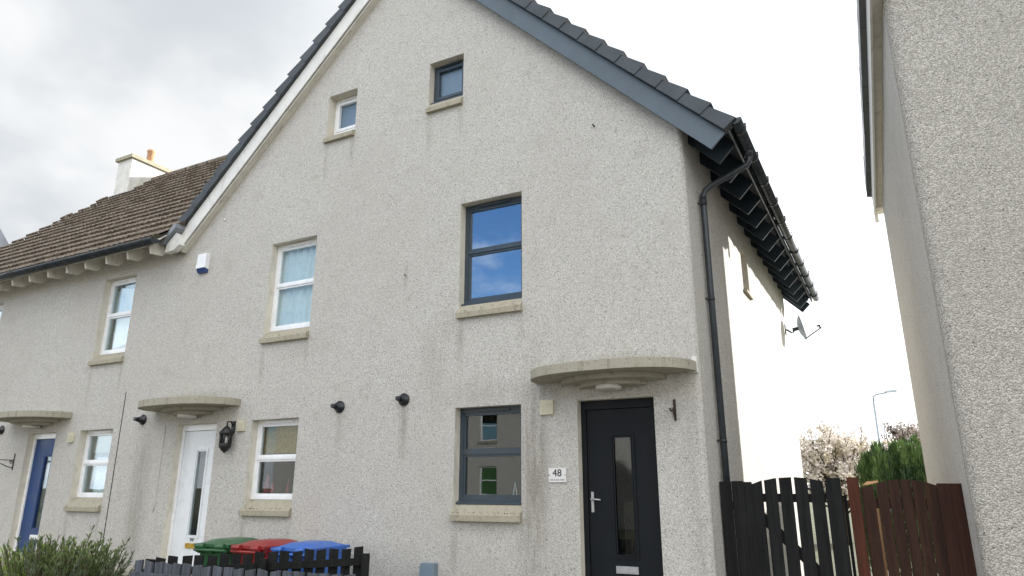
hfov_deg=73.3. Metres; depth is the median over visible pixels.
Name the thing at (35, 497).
door
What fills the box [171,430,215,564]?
door
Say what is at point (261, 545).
wheelie bin
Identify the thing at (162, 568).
picket fence
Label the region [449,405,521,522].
window
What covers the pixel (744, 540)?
board fence
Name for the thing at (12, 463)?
scroll bracket
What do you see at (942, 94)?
neighbour house
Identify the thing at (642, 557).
door
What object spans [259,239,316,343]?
window
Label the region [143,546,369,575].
picket fence
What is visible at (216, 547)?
wheelie bin
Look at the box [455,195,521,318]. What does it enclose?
window
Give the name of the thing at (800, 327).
satellite dish
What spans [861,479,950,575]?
garden gate
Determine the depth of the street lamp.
27.52 m
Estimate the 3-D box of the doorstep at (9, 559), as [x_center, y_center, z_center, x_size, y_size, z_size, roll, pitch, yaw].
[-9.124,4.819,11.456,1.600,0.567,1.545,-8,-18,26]
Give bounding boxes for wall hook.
[669,399,676,420]
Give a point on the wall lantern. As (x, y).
(226, 432)
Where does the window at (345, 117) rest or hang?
in the terrace house at (269, 332)
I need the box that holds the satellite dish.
[784,315,821,338]
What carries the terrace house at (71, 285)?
on the ground
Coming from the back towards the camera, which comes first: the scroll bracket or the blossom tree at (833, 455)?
the blossom tree at (833, 455)
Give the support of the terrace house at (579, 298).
on the ground
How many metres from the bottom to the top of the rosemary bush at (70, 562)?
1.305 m
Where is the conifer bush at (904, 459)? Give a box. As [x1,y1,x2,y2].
[854,433,937,575]
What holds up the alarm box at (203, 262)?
attached to the terrace house at (269, 332)
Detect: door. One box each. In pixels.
[17,439,54,551]
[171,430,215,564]
[587,407,660,575]
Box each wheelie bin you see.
[193,537,259,565]
[230,539,298,570]
[271,540,349,573]
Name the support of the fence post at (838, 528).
on the path
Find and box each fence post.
[825,478,856,575]
[846,477,870,575]
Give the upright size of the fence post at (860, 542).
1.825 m
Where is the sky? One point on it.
(86, 85)
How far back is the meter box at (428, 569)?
8.26 m
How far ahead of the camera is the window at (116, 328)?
12.79 m
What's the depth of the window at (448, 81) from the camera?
10.38 m
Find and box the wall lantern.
[218,421,235,452]
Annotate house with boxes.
[0,149,226,565]
[0,229,8,246]
[102,0,405,575]
[377,0,818,575]
[856,0,1023,575]
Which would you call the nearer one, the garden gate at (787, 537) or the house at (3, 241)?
the garden gate at (787, 537)
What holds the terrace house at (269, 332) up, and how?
on the ground
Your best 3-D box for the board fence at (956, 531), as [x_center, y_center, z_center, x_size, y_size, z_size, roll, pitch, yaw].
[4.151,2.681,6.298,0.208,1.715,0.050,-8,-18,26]
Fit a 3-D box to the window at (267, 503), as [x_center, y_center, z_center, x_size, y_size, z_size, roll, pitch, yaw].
[-3.439,2.614,10.064,0.985,1.360,0.368,-8,-18,26]
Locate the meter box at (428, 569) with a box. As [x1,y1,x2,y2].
[419,562,437,575]
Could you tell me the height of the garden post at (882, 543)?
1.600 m
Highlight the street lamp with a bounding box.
[873,389,896,443]
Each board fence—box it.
[719,481,759,575]
[936,483,976,575]
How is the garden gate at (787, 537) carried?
attached to the fence post at (838, 528)
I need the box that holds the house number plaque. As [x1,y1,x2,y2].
[549,468,566,481]
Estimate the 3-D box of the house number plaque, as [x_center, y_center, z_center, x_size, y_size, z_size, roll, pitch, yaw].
[0.520,2.145,7.889,0.220,0.160,0.021,-8,-18,26]
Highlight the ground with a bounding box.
[808,489,937,575]
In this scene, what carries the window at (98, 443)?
in the terrace house at (71, 285)
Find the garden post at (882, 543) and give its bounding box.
[876,508,887,575]
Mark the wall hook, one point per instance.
(674, 409)
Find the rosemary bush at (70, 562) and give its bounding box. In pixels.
[0,524,134,575]
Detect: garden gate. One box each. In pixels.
[752,477,836,575]
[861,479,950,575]
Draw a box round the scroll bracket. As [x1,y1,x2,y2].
[0,454,15,469]
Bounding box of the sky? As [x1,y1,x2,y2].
[0,0,918,485]
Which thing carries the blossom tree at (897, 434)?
on the ground
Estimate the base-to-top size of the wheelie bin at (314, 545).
1.086 m
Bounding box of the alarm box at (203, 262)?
[196,253,210,273]
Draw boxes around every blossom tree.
[798,418,896,545]
[879,418,920,471]
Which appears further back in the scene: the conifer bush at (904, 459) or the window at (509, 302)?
the conifer bush at (904, 459)
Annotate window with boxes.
[63,430,112,511]
[87,277,136,365]
[238,419,298,516]
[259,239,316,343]
[323,96,356,143]
[425,59,463,113]
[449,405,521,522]
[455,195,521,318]
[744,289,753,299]
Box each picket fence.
[130,559,355,575]
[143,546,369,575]

